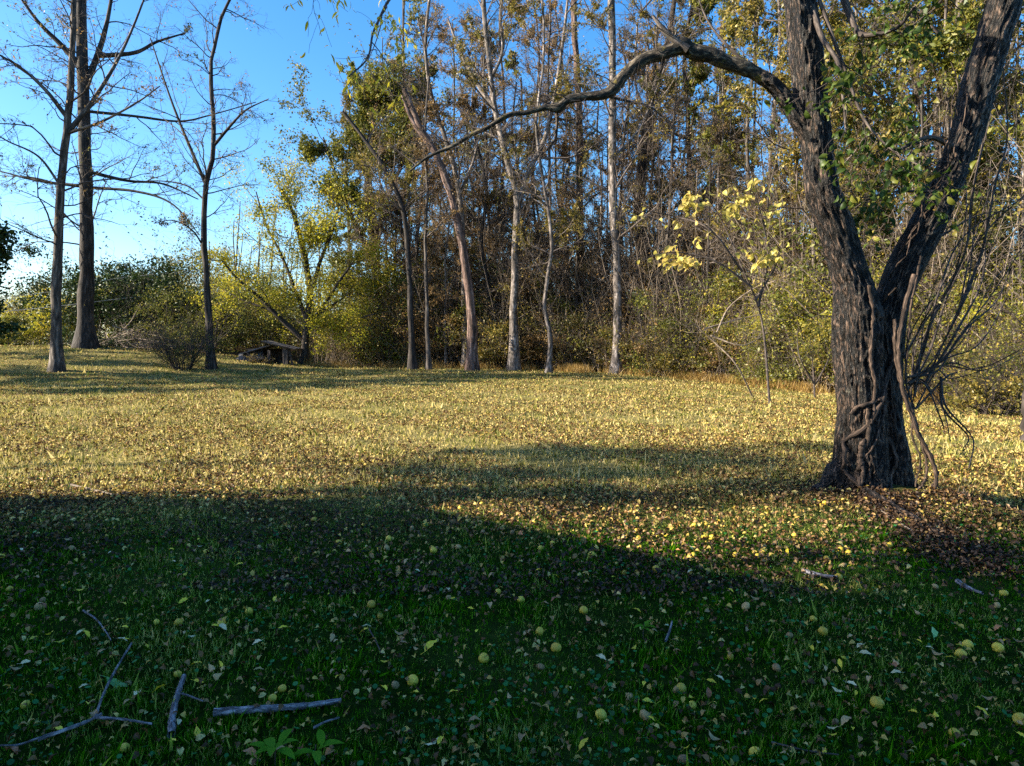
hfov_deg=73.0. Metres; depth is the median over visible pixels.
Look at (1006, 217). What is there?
understorey bush
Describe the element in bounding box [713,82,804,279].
woodland tree
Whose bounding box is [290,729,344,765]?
seedling
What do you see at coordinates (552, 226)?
woodland tree
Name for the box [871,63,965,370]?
bare woodland tree
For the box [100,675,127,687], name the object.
fallen leaf
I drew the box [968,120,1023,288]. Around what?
woodland tree
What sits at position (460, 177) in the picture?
woodland tree
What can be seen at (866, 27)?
woodland tree
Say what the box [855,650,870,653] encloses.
fallen leaf
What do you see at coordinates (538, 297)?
understorey bush
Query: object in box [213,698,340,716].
stick
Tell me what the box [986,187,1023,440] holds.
woodland tree
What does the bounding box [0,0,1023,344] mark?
sky
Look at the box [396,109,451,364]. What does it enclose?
woodland tree
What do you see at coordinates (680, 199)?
woodland tree
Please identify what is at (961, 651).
fallen fruit
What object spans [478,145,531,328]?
woodland tree
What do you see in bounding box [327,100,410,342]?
bare woodland tree
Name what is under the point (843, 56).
woodland tree
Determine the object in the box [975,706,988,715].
fallen leaf
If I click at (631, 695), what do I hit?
fallen fruit
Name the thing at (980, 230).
bare woodland tree
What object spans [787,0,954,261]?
woodland tree
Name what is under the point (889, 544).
fallen fruit
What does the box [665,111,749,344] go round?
bare woodland tree
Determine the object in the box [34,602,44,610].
fallen fruit
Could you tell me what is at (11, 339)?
shrub
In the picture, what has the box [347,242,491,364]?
understorey bush
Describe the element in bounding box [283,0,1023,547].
forked tree
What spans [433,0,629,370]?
forked woodland tree
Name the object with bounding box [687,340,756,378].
understorey bush
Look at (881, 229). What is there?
bare woodland tree
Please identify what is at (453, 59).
woodland tree
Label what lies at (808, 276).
understorey bush
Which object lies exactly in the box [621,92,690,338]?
bare woodland tree
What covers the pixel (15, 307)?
shrub
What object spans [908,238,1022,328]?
understorey bush
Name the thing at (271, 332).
shrub
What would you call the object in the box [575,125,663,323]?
bare woodland tree
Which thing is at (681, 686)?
fallen fruit
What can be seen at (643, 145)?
woodland tree
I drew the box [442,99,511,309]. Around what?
bare woodland tree
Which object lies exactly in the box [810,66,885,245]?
bare woodland tree
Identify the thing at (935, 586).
fallen fruit
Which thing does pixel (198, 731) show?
fallen leaf
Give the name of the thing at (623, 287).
understorey bush
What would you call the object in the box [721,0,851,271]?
woodland tree
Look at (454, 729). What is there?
clover
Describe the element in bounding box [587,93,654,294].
woodland tree
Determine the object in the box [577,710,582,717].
fallen leaf
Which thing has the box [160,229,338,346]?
shrub
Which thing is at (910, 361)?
edge bush
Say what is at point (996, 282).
understorey bush
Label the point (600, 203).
woodland tree
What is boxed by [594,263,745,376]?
understorey bush
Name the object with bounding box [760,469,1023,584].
tree base litter
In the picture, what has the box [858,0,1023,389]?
woodland tree
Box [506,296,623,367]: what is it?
understorey bush
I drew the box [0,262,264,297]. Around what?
utility cable
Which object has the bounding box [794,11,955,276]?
woodland tree
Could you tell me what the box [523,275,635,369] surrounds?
understorey bush
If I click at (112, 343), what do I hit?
laurel bush
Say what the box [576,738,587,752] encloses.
fallen leaf
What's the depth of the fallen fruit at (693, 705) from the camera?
3.07 m
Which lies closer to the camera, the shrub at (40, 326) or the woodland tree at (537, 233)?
the woodland tree at (537, 233)
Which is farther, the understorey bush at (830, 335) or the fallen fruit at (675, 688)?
the understorey bush at (830, 335)
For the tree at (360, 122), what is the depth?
48.49 m
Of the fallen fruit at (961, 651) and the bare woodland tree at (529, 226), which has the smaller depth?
the fallen fruit at (961, 651)
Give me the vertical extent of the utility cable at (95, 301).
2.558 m
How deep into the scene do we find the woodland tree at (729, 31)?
35.26 m
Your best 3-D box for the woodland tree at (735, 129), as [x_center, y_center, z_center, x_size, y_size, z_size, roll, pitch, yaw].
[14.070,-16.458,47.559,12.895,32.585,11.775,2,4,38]
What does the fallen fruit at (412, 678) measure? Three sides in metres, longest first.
0.058 x 0.054 x 0.050 m
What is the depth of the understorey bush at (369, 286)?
45.70 m
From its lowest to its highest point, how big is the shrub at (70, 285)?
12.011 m
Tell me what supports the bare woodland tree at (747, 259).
on the ground at (494, 664)
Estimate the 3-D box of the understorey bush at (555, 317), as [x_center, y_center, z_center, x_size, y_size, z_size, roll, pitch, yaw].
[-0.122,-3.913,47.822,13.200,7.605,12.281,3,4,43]
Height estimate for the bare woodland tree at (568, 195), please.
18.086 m
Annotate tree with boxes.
[0,0,168,372]
[0,0,272,348]
[0,220,28,338]
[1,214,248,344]
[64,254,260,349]
[102,0,293,369]
[162,146,405,364]
[265,47,459,319]
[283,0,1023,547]
[315,61,384,364]
[322,27,441,304]
[324,174,368,351]
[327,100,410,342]
[328,88,437,369]
[332,83,442,365]
[346,0,457,293]
[355,0,466,357]
[372,0,520,368]
[374,53,443,262]
[384,104,453,314]
[393,119,474,363]
[394,66,496,366]
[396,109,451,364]
[402,143,476,366]
[411,76,469,369]
[420,88,477,282]
[423,14,486,269]
[427,18,535,287]
[428,138,482,256]
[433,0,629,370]
[438,0,544,262]
[438,92,540,360]
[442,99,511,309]
[442,185,504,300]
[450,0,553,363]
[460,91,543,365]
[465,62,555,322]
[469,90,573,281]
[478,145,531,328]
[485,49,546,250]
[486,5,594,362]
[488,0,595,372]
[489,0,593,287]
[497,157,570,306]
[504,41,571,316]
[512,0,625,287]
[520,79,618,364]
[521,49,600,291]
[524,0,644,312]
[533,149,604,315]
[539,117,602,299]
[552,0,729,374]
[560,8,663,327]
[562,75,634,327]
[562,164,611,311]
[571,134,633,313]
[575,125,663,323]
[584,132,629,286]
[586,1,698,281]
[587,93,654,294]
[594,93,654,294]
[601,78,693,333]
[602,29,689,285]
[616,0,730,289]
[616,22,695,281]
[620,0,720,318]
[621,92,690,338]
[628,0,747,277]
[644,71,727,287]
[644,119,733,340]
[645,64,747,272]
[646,0,802,273]
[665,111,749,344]
[674,99,754,298]
[677,62,759,328]
[680,20,761,276]
[680,44,760,275]
[689,0,795,282]
[691,0,824,289]
[691,0,884,272]
[695,42,770,268]
[697,103,759,281]
[710,0,919,391]
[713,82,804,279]
[715,162,759,335]
[715,199,774,331]
[718,79,818,330]
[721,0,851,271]
[732,15,849,328]
[741,0,923,236]
[750,64,863,270]
[750,117,823,356]
[759,137,810,333]
[763,166,828,381]
[774,0,962,277]
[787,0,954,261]
[791,0,1023,278]
[793,179,863,383]
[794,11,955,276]
[798,25,894,237]
[804,0,936,258]
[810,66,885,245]
[828,1,1023,217]
[842,0,956,233]
[846,0,982,287]
[852,197,897,284]
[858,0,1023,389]
[859,200,902,261]
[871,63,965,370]
[890,1,1023,286]
[897,60,1023,246]
[904,89,1015,303]
[908,209,969,385]
[920,17,1023,258]
[930,0,1023,277]
[930,10,1023,318]
[937,17,1023,295]
[938,2,1023,276]
[946,0,1023,344]
[958,175,994,300]
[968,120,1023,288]
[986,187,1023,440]
[994,31,1023,260]
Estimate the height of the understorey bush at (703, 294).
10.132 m
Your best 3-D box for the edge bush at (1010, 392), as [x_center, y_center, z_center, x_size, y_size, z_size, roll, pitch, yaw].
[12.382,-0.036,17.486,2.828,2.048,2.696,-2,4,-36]
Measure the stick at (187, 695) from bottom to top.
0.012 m
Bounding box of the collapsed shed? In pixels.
[234,340,301,365]
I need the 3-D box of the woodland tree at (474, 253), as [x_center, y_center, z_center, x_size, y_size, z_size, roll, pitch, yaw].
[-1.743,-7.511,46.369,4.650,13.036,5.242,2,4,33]
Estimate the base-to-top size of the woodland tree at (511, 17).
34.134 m
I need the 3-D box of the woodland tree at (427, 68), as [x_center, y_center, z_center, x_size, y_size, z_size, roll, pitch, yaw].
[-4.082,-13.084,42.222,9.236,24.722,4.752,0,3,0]
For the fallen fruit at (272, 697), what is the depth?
3.08 m
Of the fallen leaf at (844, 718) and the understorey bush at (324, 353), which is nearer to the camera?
the fallen leaf at (844, 718)
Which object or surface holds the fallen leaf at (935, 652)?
on the ground at (494, 664)
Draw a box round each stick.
[0,642,152,745]
[69,483,134,494]
[82,610,111,640]
[167,674,186,737]
[181,692,203,701]
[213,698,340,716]
[313,717,339,728]
[368,627,381,653]
[665,621,672,641]
[771,741,838,754]
[801,568,837,578]
[877,507,911,530]
[955,579,983,593]
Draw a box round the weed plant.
[634,620,655,638]
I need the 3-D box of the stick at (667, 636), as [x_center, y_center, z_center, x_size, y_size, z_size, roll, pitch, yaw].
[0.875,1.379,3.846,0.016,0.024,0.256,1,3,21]
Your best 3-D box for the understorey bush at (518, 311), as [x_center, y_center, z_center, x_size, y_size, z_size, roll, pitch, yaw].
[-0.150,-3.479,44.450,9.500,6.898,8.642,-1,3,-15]
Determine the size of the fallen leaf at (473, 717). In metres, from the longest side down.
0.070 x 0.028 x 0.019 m
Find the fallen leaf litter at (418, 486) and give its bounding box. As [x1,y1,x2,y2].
[0,344,1023,765]
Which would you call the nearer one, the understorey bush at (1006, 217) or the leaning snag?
the understorey bush at (1006, 217)
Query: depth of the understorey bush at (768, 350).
32.21 m
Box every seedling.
[248,729,297,765]
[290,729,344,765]
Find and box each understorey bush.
[290,259,431,364]
[311,246,460,366]
[317,262,439,365]
[338,265,508,366]
[340,324,390,366]
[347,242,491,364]
[365,290,458,364]
[376,243,528,363]
[397,255,527,363]
[430,274,547,367]
[433,329,483,364]
[434,288,571,363]
[452,249,597,349]
[458,276,580,366]
[474,251,608,362]
[497,309,585,369]
[505,287,604,352]
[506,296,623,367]
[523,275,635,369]
[524,248,673,368]
[538,287,655,352]
[558,206,751,372]
[564,311,670,372]
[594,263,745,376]
[595,323,673,375]
[603,254,745,351]
[608,279,754,377]
[621,248,805,364]
[622,288,750,372]
[661,257,794,373]
[674,216,863,378]
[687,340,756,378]
[691,176,1020,380]
[710,310,823,385]
[713,168,1023,379]
[722,286,796,370]
[725,266,927,385]
[734,241,937,390]
[738,287,833,391]
[746,255,870,388]
[782,229,1021,391]
[786,262,976,386]
[813,270,993,389]
[822,179,1023,372]
[823,231,1023,384]
[877,233,1023,338]
[903,266,1023,399]
[906,266,1023,380]
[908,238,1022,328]
[909,221,1023,358]
[915,295,1023,381]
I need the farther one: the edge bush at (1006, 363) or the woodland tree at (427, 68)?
the woodland tree at (427, 68)
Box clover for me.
[0,475,1023,765]
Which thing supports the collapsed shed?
on the ground at (494, 664)
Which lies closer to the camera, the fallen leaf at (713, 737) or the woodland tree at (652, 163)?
the fallen leaf at (713, 737)
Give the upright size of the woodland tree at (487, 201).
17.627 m
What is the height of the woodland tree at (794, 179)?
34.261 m
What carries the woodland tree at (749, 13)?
on the ground at (494, 664)
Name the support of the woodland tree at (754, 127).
on the ground at (494, 664)
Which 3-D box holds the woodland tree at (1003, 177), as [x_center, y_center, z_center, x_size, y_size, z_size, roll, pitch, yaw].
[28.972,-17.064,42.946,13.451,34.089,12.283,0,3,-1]
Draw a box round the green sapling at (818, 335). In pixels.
[763,311,831,397]
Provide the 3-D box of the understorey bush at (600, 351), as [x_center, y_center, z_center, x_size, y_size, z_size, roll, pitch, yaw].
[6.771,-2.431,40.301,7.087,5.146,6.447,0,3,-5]
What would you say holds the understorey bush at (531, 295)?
on the ground at (494, 664)
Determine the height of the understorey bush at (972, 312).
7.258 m
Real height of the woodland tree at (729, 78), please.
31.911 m
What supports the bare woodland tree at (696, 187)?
on the ground at (494, 664)
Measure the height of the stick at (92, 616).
0.032 m
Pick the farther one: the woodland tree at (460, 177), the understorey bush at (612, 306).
the woodland tree at (460, 177)
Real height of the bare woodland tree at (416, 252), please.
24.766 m
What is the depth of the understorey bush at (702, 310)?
36.04 m
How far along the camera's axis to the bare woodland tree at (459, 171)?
45.17 m
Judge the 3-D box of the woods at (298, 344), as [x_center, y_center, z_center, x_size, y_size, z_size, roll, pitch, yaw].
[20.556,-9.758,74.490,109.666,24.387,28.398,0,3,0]
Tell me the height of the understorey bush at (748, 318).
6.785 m
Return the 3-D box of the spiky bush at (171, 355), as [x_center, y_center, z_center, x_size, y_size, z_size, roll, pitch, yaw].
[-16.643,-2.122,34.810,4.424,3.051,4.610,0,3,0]
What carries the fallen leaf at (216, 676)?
on the ground at (494, 664)
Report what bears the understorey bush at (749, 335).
on the ground at (494, 664)
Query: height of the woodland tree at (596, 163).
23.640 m
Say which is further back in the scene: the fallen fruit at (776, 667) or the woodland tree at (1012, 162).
the woodland tree at (1012, 162)
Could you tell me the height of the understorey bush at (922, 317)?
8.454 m
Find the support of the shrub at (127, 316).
on the ground at (494, 664)
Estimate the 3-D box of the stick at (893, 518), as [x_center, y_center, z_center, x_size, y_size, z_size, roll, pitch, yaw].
[3.346,1.190,6.067,0.032,0.048,0.671,0,3,6]
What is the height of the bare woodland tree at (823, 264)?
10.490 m
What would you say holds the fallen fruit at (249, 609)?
on the ground at (494, 664)
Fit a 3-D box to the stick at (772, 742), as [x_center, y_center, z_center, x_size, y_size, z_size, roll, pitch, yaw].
[1.146,1.436,2.712,0.244,0.012,0.014,1,3,21]
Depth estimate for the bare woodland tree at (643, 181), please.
40.49 m
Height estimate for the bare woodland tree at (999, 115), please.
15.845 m
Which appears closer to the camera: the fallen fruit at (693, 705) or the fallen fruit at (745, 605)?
the fallen fruit at (693, 705)
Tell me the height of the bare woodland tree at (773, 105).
15.097 m
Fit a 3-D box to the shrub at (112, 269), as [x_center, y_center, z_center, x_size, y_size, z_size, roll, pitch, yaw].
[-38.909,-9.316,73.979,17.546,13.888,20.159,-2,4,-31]
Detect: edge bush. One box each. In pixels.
[903,298,1023,408]
[903,306,1021,402]
[923,341,1023,416]
[924,316,1023,409]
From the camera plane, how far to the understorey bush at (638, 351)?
38.50 m
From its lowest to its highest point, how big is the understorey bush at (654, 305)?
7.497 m
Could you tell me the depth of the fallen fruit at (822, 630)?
3.77 m
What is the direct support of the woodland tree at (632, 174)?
on the ground at (494, 664)
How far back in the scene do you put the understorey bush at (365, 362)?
45.91 m
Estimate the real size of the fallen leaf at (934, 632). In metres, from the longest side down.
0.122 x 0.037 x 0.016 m
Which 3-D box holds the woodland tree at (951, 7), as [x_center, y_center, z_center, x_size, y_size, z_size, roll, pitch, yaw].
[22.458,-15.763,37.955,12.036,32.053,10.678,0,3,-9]
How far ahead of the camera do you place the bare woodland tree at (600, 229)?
42.37 m
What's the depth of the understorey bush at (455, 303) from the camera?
45.20 m
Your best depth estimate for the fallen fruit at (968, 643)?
3.63 m
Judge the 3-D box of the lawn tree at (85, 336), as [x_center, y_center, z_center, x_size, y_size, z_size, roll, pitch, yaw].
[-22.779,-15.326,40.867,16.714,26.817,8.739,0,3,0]
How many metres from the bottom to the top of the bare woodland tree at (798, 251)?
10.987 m
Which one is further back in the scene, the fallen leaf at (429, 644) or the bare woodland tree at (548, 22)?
the bare woodland tree at (548, 22)
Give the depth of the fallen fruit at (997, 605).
4.20 m
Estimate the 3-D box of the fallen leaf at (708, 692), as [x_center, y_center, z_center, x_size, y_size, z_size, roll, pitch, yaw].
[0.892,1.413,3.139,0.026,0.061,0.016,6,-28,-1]
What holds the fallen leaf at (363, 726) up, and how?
on the ground at (494, 664)
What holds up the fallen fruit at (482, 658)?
on the ground at (494, 664)
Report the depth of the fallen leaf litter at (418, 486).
7.78 m
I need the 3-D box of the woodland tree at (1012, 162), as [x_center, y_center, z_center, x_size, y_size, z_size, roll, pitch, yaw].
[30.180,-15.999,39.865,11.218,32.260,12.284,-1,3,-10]
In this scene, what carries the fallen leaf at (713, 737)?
on the ground at (494, 664)
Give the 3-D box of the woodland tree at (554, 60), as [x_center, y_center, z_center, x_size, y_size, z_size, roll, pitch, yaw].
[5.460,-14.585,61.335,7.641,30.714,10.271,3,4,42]
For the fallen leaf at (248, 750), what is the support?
on the ground at (494, 664)
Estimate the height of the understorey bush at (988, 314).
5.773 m
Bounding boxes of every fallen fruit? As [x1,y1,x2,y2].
[6,586,13,591]
[20,700,30,708]
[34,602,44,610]
[119,743,130,752]
[174,618,182,625]
[174,670,181,677]
[245,607,252,613]
[268,694,276,701]
[278,684,286,692]
[367,600,375,607]
[391,681,398,688]
[407,674,417,685]
[430,547,436,552]
[478,653,488,662]
[517,596,524,602]
[535,627,542,634]
[537,663,544,670]
[551,642,560,651]
[579,606,587,613]
[595,708,606,719]
[625,692,633,700]
[639,709,651,721]
[673,686,678,692]
[676,683,685,692]
[677,754,689,765]
[689,701,696,709]
[741,602,749,609]
[748,746,760,754]
[772,663,780,671]
[786,632,792,638]
[809,616,816,621]
[818,626,827,635]
[835,573,842,580]
[870,696,884,708]
[887,542,892,547]
[931,584,938,588]
[948,728,960,736]
[954,648,966,656]
[962,639,973,648]
[991,642,1004,651]
[994,602,1000,608]
[999,590,1008,595]
[1012,712,1023,725]
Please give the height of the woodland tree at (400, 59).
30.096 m
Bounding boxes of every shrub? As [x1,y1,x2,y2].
[0,268,113,344]
[0,283,75,345]
[0,309,41,344]
[1,258,119,344]
[70,236,218,344]
[84,259,275,353]
[139,258,353,351]
[157,212,340,347]
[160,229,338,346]
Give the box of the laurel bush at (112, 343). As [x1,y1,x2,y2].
[62,330,145,346]
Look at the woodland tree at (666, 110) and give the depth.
60.48 m
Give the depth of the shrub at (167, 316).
43.67 m
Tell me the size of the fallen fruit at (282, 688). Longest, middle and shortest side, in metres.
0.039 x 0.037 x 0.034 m
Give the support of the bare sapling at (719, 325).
on the ground at (494, 664)
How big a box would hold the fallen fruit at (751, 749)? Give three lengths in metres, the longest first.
0.051 x 0.048 x 0.040 m
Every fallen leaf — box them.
[5,746,17,753]
[90,709,97,716]
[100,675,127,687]
[194,725,200,734]
[208,664,214,672]
[213,672,223,679]
[219,623,226,629]
[243,747,258,758]
[325,748,333,754]
[330,633,334,641]
[357,724,376,730]
[420,640,437,654]
[469,715,480,720]
[518,733,525,740]
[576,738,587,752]
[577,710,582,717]
[643,697,653,702]
[706,687,711,697]
[709,731,719,739]
[841,715,850,724]
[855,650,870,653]
[931,627,937,639]
[931,648,942,654]
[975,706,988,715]
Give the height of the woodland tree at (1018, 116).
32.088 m
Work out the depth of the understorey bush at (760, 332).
33.52 m
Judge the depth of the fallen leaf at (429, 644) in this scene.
3.62 m
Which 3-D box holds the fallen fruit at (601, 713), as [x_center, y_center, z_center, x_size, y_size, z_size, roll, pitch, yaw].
[0.383,1.430,2.980,0.052,0.041,0.049,16,31,-33]
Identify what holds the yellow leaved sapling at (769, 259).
on the ground at (494, 664)
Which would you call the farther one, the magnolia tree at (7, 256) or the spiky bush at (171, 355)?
the spiky bush at (171, 355)
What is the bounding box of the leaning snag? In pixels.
[400,81,479,370]
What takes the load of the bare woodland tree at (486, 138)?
on the ground at (494, 664)
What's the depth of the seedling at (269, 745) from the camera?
2.60 m
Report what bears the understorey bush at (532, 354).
on the ground at (494, 664)
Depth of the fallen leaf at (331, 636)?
3.71 m
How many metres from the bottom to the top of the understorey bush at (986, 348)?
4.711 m
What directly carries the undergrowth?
on the ground at (494, 664)
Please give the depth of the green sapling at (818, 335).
23.84 m
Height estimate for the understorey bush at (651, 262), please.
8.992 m
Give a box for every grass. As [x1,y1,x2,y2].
[304,357,1018,405]
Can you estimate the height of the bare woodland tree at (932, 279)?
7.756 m
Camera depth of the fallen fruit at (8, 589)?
4.52 m
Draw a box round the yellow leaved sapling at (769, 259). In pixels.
[627,171,807,403]
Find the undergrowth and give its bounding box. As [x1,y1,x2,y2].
[285,42,1023,397]
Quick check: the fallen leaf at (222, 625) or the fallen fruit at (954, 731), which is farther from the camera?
the fallen leaf at (222, 625)
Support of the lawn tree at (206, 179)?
on the ground at (494, 664)
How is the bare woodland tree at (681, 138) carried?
on the ground at (494, 664)
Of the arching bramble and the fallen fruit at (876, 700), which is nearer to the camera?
the fallen fruit at (876, 700)
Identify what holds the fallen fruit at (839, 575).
on the ground at (494, 664)
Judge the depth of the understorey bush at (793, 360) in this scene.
31.32 m
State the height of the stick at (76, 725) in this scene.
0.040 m
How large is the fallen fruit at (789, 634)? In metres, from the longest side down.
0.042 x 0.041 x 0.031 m
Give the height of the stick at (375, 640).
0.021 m
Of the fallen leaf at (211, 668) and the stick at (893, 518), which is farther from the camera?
the stick at (893, 518)
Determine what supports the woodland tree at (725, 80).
on the ground at (494, 664)
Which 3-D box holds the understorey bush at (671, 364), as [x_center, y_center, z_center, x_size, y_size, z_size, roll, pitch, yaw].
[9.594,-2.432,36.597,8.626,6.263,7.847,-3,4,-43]
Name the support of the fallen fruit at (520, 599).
on the ground at (494, 664)
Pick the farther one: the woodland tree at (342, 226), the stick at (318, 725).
the woodland tree at (342, 226)
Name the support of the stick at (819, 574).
on the ground at (494, 664)
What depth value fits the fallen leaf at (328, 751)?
2.65 m
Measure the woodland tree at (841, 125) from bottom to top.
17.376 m
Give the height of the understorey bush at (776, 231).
10.962 m
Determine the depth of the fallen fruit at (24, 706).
3.05 m
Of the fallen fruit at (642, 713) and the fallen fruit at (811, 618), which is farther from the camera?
the fallen fruit at (811, 618)
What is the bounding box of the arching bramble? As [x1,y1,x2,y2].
[897,37,1023,488]
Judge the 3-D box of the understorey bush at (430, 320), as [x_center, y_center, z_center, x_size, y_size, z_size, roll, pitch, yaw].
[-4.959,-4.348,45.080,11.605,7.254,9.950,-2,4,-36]
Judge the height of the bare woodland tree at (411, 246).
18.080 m
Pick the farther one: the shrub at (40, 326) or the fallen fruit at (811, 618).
the shrub at (40, 326)
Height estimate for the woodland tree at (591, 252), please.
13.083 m
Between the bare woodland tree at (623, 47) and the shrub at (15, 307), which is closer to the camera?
the bare woodland tree at (623, 47)
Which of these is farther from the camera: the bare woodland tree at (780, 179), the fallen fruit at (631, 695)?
the bare woodland tree at (780, 179)
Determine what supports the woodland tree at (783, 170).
on the ground at (494, 664)
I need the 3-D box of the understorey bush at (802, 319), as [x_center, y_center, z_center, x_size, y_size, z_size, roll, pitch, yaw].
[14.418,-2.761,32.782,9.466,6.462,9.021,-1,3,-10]
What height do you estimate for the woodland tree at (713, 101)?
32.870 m
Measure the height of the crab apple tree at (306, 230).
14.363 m
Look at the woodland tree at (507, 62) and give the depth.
58.28 m
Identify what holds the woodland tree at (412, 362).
on the ground at (494, 664)
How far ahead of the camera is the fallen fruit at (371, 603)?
4.22 m
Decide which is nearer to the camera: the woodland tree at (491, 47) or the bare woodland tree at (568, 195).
the bare woodland tree at (568, 195)
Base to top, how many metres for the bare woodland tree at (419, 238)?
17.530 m
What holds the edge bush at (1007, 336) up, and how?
on the ground at (494, 664)
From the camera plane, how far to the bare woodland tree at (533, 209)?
45.44 m
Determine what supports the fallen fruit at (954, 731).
on the ground at (494, 664)
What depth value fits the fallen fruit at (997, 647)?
3.59 m
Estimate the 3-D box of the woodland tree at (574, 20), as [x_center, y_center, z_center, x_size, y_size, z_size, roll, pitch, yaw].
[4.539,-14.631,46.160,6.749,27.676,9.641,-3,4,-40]
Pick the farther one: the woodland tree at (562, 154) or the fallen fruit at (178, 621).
the woodland tree at (562, 154)
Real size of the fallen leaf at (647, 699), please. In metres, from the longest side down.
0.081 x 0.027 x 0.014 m
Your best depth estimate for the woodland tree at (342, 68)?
50.50 m
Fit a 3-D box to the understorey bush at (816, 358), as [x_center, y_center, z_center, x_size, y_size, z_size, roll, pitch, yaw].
[19.643,-3.473,32.485,13.233,10.562,14.546,2,4,36]
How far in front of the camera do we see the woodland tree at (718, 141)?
40.57 m
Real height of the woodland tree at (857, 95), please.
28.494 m
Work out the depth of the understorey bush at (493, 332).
41.80 m
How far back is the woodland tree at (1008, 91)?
28.11 m
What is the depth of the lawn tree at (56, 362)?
31.43 m
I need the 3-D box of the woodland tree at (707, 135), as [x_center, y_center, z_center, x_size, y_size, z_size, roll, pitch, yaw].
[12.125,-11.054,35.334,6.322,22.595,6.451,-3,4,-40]
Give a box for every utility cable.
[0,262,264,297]
[4,287,267,311]
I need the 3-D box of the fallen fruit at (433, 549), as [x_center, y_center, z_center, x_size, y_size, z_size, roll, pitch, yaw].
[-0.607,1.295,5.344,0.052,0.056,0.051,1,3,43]
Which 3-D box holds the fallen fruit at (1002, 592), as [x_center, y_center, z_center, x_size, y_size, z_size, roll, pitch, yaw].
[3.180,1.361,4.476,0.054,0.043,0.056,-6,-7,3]
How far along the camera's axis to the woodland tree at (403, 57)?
46.92 m
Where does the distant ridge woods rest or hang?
on the ground at (494, 664)
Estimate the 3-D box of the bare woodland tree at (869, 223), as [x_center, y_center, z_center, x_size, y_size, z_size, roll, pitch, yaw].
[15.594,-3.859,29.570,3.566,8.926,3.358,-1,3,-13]
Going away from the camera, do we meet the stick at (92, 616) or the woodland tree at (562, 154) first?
the stick at (92, 616)
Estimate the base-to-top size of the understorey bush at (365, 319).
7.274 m
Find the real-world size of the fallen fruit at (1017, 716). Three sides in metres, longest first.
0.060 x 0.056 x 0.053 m
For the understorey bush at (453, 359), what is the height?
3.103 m
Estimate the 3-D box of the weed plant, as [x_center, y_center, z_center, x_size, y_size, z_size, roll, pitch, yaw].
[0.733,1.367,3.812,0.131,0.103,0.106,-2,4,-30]
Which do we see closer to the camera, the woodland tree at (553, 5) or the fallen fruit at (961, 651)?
the fallen fruit at (961, 651)
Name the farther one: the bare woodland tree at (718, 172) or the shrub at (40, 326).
the shrub at (40, 326)
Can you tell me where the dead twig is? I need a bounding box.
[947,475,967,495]
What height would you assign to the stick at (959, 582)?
0.036 m
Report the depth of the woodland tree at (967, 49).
39.44 m
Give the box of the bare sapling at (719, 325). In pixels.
[662,262,815,397]
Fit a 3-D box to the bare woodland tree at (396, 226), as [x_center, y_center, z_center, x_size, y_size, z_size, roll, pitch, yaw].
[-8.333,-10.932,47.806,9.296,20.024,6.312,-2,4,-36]
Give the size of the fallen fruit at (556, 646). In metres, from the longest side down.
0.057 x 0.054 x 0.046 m
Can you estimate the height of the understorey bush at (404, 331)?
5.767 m
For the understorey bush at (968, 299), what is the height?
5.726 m
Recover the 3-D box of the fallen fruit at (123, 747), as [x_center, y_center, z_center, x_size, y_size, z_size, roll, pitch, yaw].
[-1.525,1.436,2.723,0.043,0.036,0.044,7,-12,10]
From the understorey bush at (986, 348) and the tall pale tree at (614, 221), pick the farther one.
the tall pale tree at (614, 221)
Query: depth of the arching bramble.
7.54 m
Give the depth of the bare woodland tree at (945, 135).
28.70 m
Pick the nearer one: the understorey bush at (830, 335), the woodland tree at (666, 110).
the understorey bush at (830, 335)
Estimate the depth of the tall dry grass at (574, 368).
35.33 m
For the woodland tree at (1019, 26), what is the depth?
29.78 m
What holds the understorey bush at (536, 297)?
on the ground at (494, 664)
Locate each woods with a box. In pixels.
[0,287,344,345]
[160,201,1018,364]
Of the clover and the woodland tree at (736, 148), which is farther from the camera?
the woodland tree at (736, 148)
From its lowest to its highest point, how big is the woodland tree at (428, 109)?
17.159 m
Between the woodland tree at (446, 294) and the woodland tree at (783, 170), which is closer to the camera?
the woodland tree at (783, 170)
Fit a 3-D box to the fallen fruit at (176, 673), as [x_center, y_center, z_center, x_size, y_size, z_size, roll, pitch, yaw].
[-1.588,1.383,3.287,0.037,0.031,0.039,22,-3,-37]
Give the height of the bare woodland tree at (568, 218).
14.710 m
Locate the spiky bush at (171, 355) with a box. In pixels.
[133,309,230,370]
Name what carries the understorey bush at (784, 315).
on the ground at (494, 664)
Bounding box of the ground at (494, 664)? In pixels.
[0,346,1023,765]
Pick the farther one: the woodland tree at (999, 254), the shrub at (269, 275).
the shrub at (269, 275)
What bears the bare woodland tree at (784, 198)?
on the ground at (494, 664)
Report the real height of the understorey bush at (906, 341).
5.733 m
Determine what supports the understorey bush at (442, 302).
on the ground at (494, 664)
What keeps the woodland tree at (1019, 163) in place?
on the ground at (494, 664)
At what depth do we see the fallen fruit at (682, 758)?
2.62 m
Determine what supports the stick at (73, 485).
on the ground at (494, 664)
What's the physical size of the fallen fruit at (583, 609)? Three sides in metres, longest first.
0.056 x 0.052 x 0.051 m

